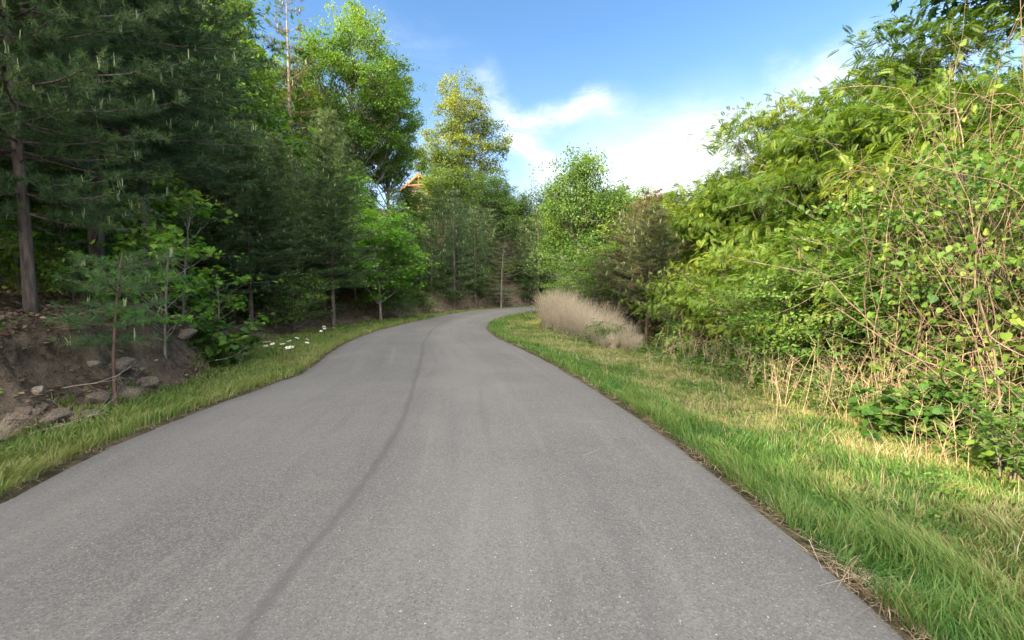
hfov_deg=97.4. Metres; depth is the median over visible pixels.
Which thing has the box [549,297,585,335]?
dry grass tuft
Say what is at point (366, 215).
maple tree
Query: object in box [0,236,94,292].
bush
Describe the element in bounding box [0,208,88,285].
bush
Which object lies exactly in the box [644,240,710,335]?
pine tree
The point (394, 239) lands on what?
maple tree
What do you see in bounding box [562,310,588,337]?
dry grass tuft
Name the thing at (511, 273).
bush
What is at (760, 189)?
walnut tree
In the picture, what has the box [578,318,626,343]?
bush
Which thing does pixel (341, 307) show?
bush
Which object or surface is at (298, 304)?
leafy shrub
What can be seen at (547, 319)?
dry grass tuft
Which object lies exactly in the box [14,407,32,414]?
rock
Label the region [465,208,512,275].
pine tree
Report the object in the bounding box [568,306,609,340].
dry grass tuft
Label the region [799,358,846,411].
dry stalks
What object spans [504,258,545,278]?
bush
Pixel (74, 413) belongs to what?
rock
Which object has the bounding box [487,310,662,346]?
verge grass
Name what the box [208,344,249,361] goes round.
dead branch
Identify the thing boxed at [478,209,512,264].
pine tree
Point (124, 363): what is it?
rock
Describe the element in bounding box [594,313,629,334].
dry grass tuft
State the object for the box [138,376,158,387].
rock
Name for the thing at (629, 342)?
dry grass tuft
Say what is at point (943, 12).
oak tree
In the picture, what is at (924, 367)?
dry stalks
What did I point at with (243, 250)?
maple tree
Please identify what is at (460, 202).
pine tree
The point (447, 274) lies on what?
bush
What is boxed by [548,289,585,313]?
dry grass tuft
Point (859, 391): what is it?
dry stalks
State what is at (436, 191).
pine tree
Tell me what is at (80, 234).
maple tree
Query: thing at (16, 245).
bush
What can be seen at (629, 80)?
sky
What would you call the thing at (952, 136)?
vine tangle
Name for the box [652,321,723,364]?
dry stalks
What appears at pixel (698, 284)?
leafy shrub
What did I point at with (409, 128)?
tulip tree
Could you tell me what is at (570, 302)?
dry grass tuft
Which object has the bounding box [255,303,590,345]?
verge grass
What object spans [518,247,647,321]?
leafy shrub
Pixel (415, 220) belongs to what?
broadleaf tree
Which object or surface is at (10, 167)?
pine tree
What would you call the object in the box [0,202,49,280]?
maple tree
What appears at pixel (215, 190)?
broadleaf tree
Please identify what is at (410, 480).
road
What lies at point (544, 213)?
broadleaf tree
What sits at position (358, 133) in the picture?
tulip tree
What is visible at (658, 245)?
pine tree
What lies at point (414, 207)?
broadleaf tree
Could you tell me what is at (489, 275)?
bush
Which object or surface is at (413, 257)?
pine tree
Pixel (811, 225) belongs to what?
leafy shrub
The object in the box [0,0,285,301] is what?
pine tree
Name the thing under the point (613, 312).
dry grass tuft
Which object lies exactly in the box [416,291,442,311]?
bush
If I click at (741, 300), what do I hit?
leafy shrub
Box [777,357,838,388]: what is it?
bush
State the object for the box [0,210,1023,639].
ground
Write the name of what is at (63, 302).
weeds
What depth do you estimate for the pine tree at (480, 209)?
37.43 m
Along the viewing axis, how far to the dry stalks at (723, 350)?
9.34 m
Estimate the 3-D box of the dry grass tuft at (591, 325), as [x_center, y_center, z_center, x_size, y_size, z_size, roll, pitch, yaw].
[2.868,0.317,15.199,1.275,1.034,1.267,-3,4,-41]
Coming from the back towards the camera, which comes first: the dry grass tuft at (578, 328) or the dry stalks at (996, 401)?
the dry grass tuft at (578, 328)
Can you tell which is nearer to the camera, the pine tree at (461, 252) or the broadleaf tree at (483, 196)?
the pine tree at (461, 252)
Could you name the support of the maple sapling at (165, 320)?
on the ground at (34, 364)
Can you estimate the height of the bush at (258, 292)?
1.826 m
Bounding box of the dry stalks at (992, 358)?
[897,336,1006,429]
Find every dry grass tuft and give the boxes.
[0,415,31,448]
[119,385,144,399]
[528,287,568,325]
[528,288,575,329]
[536,297,575,331]
[538,292,584,313]
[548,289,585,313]
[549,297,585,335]
[551,291,590,315]
[561,296,606,316]
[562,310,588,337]
[566,306,595,338]
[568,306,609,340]
[575,299,613,318]
[580,316,608,342]
[583,314,612,345]
[584,306,618,325]
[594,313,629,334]
[595,301,626,324]
[597,334,607,347]
[601,331,621,349]
[606,322,635,346]
[612,324,635,348]
[618,321,643,337]
[622,332,641,352]
[632,334,646,348]
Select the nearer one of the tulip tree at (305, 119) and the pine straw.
the pine straw
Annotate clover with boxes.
[575,350,1023,554]
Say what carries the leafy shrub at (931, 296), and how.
on the ground at (34, 364)
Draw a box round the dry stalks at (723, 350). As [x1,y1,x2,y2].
[703,332,737,369]
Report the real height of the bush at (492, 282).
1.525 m
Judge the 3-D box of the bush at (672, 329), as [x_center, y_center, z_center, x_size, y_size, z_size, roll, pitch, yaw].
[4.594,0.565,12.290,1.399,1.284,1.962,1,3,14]
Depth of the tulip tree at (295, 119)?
32.60 m
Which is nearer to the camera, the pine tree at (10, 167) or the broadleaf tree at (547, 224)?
the pine tree at (10, 167)
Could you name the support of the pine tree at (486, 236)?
on the ground at (34, 364)
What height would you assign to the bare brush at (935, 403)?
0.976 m
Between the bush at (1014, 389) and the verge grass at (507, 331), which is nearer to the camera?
the bush at (1014, 389)
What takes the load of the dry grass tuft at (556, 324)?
on the ground at (34, 364)
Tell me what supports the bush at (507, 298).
on the ground at (34, 364)
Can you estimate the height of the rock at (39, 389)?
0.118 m
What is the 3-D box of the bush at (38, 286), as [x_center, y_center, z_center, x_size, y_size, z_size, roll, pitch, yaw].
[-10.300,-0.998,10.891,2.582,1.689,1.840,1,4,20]
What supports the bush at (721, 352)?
on the ground at (34, 364)
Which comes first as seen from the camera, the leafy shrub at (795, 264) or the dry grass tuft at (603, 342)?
the leafy shrub at (795, 264)
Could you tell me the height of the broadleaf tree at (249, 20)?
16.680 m
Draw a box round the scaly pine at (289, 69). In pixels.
[255,0,321,165]
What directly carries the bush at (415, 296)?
on the ground at (34, 364)
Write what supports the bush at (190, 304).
on the ground at (34, 364)
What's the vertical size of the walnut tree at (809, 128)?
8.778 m
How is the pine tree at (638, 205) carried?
on the ground at (34, 364)
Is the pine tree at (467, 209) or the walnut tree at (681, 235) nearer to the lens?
the walnut tree at (681, 235)
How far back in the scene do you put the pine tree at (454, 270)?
29.62 m
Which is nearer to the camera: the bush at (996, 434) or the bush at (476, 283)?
the bush at (996, 434)
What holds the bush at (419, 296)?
on the ground at (34, 364)
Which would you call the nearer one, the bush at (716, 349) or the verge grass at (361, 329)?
the bush at (716, 349)
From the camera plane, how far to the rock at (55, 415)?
5.16 m
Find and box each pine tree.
[0,0,175,211]
[0,0,192,312]
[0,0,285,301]
[0,57,80,222]
[26,0,280,305]
[46,40,194,245]
[73,54,214,286]
[153,107,268,322]
[178,114,313,333]
[233,131,325,327]
[254,156,340,319]
[277,106,384,326]
[288,157,328,281]
[303,162,347,310]
[364,192,382,220]
[374,187,417,311]
[389,203,420,301]
[391,220,430,288]
[414,218,430,266]
[418,210,448,297]
[423,187,484,308]
[423,219,444,259]
[424,218,441,255]
[425,187,447,258]
[438,212,451,260]
[440,214,466,275]
[442,210,479,272]
[446,201,476,264]
[458,205,490,306]
[460,202,475,229]
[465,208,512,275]
[469,205,495,272]
[475,205,497,251]
[477,213,496,260]
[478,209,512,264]
[499,215,524,268]
[506,218,536,288]
[513,209,558,304]
[586,187,704,336]
[610,202,685,343]
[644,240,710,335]
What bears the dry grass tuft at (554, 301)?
on the ground at (34, 364)
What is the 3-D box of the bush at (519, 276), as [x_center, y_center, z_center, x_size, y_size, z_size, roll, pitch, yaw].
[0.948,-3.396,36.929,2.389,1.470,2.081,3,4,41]
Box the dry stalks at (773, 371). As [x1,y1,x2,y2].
[746,341,798,394]
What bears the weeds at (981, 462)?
on the ground at (34, 364)
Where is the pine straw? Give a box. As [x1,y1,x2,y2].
[0,296,203,410]
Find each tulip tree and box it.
[245,41,311,155]
[265,0,422,196]
[278,73,340,173]
[340,58,429,222]
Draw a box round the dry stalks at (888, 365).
[838,321,929,411]
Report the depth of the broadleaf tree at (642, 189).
39.43 m
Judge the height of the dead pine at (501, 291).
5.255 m
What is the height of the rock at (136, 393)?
0.238 m
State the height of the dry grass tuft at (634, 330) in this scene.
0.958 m
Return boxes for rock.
[0,315,7,321]
[5,402,48,421]
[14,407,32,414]
[30,386,44,395]
[39,408,72,425]
[67,409,101,419]
[84,391,111,403]
[87,360,101,367]
[109,357,135,372]
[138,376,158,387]
[178,328,197,339]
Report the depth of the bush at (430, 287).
28.72 m
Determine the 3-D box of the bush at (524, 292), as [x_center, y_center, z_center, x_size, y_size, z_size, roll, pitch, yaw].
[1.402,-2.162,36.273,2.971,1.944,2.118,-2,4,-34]
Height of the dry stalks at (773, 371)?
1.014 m
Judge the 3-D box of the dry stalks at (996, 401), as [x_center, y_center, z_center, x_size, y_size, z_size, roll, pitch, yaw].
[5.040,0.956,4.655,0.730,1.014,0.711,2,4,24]
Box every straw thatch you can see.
[2,340,349,494]
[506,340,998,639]
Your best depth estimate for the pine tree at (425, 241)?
32.97 m
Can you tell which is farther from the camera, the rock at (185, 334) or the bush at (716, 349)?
the bush at (716, 349)
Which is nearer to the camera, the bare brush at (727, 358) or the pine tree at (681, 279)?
the bare brush at (727, 358)
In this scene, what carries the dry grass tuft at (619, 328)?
on the ground at (34, 364)
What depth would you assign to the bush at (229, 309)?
16.69 m
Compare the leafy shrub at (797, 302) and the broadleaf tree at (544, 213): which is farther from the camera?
the broadleaf tree at (544, 213)
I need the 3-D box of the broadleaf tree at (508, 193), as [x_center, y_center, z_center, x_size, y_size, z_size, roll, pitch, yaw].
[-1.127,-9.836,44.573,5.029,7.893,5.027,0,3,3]
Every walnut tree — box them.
[620,157,777,346]
[630,87,872,354]
[671,31,1023,362]
[694,0,1023,365]
[773,36,1023,234]
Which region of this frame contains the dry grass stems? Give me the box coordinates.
[509,333,1023,612]
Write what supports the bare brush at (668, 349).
on the ground at (34, 364)
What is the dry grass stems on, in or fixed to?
on the ground at (34, 364)
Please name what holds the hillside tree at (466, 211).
on the ground at (34, 364)
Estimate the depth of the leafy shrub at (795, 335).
8.27 m
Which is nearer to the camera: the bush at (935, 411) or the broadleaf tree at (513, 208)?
the bush at (935, 411)
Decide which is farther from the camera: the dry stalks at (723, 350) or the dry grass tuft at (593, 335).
the dry grass tuft at (593, 335)
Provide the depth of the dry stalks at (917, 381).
5.29 m
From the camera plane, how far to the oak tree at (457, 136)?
45.10 m
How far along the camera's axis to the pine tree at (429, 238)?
37.52 m
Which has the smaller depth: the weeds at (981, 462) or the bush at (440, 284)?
the weeds at (981, 462)
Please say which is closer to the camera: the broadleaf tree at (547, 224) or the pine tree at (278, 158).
the pine tree at (278, 158)
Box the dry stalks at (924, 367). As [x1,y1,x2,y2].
[879,323,973,400]
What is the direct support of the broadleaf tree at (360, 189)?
on the ground at (34, 364)
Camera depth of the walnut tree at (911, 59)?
10.27 m
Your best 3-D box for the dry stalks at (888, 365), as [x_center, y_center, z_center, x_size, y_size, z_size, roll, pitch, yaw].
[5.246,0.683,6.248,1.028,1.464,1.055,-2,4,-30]
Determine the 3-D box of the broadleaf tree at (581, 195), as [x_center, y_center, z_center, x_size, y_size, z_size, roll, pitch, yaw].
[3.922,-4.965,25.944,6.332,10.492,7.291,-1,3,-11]
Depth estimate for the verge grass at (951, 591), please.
3.51 m
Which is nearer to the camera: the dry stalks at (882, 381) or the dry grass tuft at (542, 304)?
the dry stalks at (882, 381)
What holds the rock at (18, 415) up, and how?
on the ground at (34, 364)
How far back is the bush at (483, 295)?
32.76 m
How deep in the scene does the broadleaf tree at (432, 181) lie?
44.09 m
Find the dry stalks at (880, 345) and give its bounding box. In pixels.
[826,273,914,391]
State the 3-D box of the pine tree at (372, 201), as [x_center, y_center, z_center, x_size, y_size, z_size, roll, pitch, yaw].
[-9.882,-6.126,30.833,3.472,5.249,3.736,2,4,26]
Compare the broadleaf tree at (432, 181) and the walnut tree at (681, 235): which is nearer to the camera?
the walnut tree at (681, 235)
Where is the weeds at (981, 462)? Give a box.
[543,318,1023,481]
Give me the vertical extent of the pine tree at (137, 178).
10.960 m
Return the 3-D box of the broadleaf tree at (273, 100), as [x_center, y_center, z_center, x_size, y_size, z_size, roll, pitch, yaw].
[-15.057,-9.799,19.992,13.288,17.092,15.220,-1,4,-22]
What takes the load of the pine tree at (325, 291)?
on the ground at (34, 364)
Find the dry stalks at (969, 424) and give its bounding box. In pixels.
[905,388,1023,481]
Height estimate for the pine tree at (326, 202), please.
9.383 m
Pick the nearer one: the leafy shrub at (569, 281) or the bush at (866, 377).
the bush at (866, 377)
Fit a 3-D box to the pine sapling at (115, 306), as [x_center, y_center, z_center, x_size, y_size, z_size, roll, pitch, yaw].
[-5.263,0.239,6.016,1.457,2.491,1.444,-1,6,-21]
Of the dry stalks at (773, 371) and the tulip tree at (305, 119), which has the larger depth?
the tulip tree at (305, 119)
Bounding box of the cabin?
[400,173,434,208]
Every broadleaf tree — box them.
[109,0,321,273]
[145,0,317,179]
[158,143,254,263]
[203,0,282,154]
[272,143,386,262]
[330,153,387,224]
[391,185,441,227]
[402,212,430,253]
[409,135,479,240]
[450,168,514,247]
[490,179,520,256]
[496,191,538,267]
[499,177,567,260]
[526,187,584,272]
[527,142,629,289]
[527,197,607,283]
[562,214,649,325]
[583,174,639,256]
[595,184,661,246]
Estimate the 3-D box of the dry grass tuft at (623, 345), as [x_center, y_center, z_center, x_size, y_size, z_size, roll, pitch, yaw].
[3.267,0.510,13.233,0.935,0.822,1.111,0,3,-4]
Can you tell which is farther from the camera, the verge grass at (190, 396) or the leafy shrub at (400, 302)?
the leafy shrub at (400, 302)
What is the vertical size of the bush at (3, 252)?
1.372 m
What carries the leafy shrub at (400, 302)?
on the ground at (34, 364)
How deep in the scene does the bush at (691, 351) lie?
11.32 m
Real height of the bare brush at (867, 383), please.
1.420 m
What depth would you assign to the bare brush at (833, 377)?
6.83 m
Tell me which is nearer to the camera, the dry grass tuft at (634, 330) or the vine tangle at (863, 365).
the vine tangle at (863, 365)
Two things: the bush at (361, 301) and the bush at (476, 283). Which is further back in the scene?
the bush at (476, 283)
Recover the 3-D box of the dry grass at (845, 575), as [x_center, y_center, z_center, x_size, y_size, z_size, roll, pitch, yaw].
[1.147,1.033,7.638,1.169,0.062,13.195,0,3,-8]
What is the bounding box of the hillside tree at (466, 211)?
[450,203,482,268]
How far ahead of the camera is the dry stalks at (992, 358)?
5.02 m
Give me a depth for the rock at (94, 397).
5.88 m
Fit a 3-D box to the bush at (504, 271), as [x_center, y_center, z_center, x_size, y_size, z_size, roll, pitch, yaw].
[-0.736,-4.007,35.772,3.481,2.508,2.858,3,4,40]
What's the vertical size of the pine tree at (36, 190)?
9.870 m
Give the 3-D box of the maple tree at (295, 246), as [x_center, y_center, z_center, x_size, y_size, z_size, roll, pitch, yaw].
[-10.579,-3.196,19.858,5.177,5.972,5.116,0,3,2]
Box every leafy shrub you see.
[0,164,117,264]
[0,166,63,279]
[8,205,138,296]
[246,267,343,329]
[373,285,423,317]
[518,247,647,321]
[537,272,602,309]
[618,260,746,350]
[646,240,833,359]
[678,230,854,361]
[681,199,962,370]
[698,259,943,378]
[708,123,1023,378]
[737,220,1023,385]
[755,104,1023,382]
[781,147,1023,383]
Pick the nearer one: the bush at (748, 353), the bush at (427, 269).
the bush at (748, 353)
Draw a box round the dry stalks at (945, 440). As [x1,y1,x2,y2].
[897,397,1020,470]
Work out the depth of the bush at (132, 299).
12.08 m
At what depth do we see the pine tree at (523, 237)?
36.54 m
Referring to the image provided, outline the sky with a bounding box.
[192,0,1023,221]
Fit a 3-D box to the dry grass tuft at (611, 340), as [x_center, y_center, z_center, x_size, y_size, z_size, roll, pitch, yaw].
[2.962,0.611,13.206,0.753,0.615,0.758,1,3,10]
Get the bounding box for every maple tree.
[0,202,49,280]
[3,186,131,294]
[52,169,203,305]
[182,206,270,315]
[232,184,337,305]
[324,200,400,300]
[324,201,443,319]
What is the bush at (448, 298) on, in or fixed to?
on the ground at (34, 364)
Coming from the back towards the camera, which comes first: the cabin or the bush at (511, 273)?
the cabin
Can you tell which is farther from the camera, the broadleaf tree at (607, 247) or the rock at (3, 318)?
the broadleaf tree at (607, 247)
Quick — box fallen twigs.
[0,305,204,436]
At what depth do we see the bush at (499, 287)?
33.67 m
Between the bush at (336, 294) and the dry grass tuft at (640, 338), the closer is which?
the dry grass tuft at (640, 338)
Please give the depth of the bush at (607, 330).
13.82 m
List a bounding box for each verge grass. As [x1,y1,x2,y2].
[0,338,346,496]
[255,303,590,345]
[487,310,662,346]
[507,337,1023,639]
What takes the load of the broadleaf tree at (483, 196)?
on the ground at (34, 364)
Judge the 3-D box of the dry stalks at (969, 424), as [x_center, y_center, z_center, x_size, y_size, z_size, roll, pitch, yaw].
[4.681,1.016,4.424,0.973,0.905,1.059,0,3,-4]
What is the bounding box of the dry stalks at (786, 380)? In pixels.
[750,359,825,402]
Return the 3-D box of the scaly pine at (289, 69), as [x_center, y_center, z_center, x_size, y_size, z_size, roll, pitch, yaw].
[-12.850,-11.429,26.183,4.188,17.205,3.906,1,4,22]
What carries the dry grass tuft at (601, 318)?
on the ground at (34, 364)
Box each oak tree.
[409,65,517,239]
[859,0,1023,71]
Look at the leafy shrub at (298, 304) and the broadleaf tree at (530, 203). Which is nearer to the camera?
the leafy shrub at (298, 304)
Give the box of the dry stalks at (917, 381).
[865,338,1023,437]
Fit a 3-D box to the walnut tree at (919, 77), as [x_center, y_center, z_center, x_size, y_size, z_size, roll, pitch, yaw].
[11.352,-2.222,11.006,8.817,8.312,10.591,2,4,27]
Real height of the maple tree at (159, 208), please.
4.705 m
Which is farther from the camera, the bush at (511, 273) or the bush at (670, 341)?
the bush at (511, 273)
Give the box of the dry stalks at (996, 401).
[952,373,1023,447]
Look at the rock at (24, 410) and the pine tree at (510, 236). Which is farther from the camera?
the pine tree at (510, 236)
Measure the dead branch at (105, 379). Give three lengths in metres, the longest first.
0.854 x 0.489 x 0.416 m
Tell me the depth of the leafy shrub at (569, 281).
23.97 m
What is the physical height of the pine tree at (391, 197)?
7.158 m
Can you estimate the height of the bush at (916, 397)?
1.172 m
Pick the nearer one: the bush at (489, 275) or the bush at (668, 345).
the bush at (668, 345)
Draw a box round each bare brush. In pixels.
[628,334,701,356]
[662,338,714,366]
[688,332,728,366]
[704,353,769,370]
[791,358,905,409]
[830,343,1020,394]
[880,390,1023,445]
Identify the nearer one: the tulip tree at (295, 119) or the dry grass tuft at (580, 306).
the dry grass tuft at (580, 306)
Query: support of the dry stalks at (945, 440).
on the ground at (34, 364)
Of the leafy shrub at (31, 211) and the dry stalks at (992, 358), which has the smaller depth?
the dry stalks at (992, 358)
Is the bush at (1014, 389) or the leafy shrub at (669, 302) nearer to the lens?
the bush at (1014, 389)
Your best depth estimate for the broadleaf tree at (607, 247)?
23.64 m
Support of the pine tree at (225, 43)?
on the ground at (34, 364)
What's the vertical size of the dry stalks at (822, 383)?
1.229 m
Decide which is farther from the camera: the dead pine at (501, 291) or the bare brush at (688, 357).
the dead pine at (501, 291)
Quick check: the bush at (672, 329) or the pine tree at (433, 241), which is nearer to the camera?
the bush at (672, 329)
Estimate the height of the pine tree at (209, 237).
7.176 m
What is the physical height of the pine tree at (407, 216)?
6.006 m
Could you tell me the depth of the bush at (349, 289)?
25.49 m
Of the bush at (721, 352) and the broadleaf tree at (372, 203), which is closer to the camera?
the bush at (721, 352)
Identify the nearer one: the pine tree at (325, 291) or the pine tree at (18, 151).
the pine tree at (18, 151)
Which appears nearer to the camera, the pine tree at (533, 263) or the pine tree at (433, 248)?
the pine tree at (433, 248)
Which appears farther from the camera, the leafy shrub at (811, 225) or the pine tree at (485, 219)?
the pine tree at (485, 219)
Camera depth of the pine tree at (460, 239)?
34.34 m
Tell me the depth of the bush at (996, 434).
3.98 m
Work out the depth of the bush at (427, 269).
30.25 m
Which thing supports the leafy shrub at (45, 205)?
on the ground at (34, 364)
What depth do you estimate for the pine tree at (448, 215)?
38.41 m
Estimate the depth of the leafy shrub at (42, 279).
11.82 m
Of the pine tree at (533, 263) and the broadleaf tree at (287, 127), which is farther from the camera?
the pine tree at (533, 263)
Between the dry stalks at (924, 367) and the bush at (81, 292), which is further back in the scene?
the bush at (81, 292)
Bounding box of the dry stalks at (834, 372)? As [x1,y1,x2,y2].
[817,334,878,404]
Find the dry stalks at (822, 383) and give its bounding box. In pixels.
[759,337,869,418]
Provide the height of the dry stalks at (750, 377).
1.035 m
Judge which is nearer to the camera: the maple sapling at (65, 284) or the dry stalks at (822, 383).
the dry stalks at (822, 383)
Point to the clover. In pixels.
(929, 468)
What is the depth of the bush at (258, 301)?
19.01 m
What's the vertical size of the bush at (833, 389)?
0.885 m
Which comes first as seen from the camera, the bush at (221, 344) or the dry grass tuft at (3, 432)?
the dry grass tuft at (3, 432)
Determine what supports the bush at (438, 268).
on the ground at (34, 364)
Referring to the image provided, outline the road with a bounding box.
[0,306,903,639]
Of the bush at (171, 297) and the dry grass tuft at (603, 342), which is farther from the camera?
the bush at (171, 297)
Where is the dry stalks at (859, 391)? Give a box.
[816,360,914,421]
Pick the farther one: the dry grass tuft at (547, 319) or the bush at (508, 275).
the bush at (508, 275)
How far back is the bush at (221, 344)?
9.16 m
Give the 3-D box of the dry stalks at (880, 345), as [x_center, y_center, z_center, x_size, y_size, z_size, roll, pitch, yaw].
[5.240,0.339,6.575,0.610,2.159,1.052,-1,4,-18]
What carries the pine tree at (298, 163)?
on the ground at (34, 364)
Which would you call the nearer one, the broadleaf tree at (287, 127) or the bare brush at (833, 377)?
the bare brush at (833, 377)
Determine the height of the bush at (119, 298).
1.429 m
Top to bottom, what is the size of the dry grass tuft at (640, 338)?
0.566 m
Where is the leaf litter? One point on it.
(44, 293)
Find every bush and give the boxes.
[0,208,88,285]
[0,227,48,283]
[0,232,44,259]
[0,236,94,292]
[37,243,114,297]
[41,250,132,299]
[55,280,130,299]
[110,282,169,306]
[153,283,181,310]
[167,293,218,321]
[188,315,267,366]
[198,282,259,317]
[239,300,255,312]
[244,292,271,310]
[246,281,284,305]
[320,277,347,299]
[327,299,349,312]
[339,276,358,293]
[349,290,371,308]
[396,281,434,308]
[408,285,434,307]
[414,256,439,280]
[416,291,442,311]
[422,270,454,291]
[424,279,439,293]
[428,264,447,280]
[436,284,470,302]
[439,265,457,283]
[464,268,486,298]
[476,265,499,285]
[478,287,488,298]
[480,284,521,306]
[483,281,508,299]
[485,270,498,286]
[492,256,513,281]
[497,256,535,282]
[499,266,509,282]
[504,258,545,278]
[513,281,544,301]
[514,271,533,283]
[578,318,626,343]
[590,321,634,344]
[643,329,691,354]
[653,331,699,350]
[655,317,699,351]
[674,342,708,361]
[689,341,749,366]
[690,341,736,363]
[719,340,798,385]
[720,344,765,369]
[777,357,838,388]
[777,361,897,411]
[846,372,998,443]
[851,367,898,401]
[869,352,1023,432]
[927,370,1023,447]
[927,382,1023,484]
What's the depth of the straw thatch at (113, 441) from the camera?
4.34 m
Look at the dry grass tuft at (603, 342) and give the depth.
13.61 m
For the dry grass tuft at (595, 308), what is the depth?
17.39 m
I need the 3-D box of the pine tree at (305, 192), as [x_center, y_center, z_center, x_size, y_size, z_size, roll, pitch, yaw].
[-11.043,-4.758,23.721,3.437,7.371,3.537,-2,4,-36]
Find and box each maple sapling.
[36,246,95,300]
[62,226,247,358]
[91,179,237,314]
[140,265,283,334]
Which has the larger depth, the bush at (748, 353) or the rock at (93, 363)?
the bush at (748, 353)
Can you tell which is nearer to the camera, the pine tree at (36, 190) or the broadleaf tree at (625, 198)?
the pine tree at (36, 190)
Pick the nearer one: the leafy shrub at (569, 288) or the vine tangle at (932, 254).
the vine tangle at (932, 254)
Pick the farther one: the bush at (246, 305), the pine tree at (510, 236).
the pine tree at (510, 236)
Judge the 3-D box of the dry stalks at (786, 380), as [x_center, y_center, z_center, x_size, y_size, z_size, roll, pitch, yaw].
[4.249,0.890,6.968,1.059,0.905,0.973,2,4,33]
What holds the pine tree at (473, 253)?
on the ground at (34, 364)
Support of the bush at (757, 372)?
on the ground at (34, 364)
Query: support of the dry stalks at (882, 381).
on the ground at (34, 364)
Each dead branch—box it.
[29,391,120,433]
[61,359,139,395]
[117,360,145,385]
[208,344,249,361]
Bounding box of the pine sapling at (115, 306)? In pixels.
[38,247,178,404]
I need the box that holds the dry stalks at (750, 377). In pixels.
[708,335,789,388]
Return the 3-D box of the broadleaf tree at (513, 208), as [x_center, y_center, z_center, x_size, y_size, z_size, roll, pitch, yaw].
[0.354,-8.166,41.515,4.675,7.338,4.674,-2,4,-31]
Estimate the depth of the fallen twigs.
6.25 m
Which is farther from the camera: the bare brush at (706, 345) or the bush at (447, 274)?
the bush at (447, 274)
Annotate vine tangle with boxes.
[727,152,1023,445]
[781,44,1023,433]
[816,0,1023,404]
[825,169,1023,408]
[827,315,970,392]
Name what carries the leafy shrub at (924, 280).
on the ground at (34, 364)
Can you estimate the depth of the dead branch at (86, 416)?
5.23 m
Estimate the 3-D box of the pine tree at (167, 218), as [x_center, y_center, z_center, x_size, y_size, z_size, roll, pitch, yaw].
[-14.034,-5.740,17.154,5.022,10.238,5.318,2,4,34]
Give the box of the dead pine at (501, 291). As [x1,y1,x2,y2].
[478,242,523,307]
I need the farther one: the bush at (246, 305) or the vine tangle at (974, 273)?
the bush at (246, 305)
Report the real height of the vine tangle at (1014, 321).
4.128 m
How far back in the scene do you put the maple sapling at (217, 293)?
10.36 m
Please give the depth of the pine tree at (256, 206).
15.09 m
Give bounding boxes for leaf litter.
[0,280,407,441]
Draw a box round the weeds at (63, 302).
[0,285,421,454]
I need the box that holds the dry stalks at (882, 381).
[847,350,935,416]
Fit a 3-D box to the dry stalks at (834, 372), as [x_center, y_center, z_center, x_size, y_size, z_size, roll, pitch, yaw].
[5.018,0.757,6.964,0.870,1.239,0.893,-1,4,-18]
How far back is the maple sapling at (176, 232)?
9.36 m

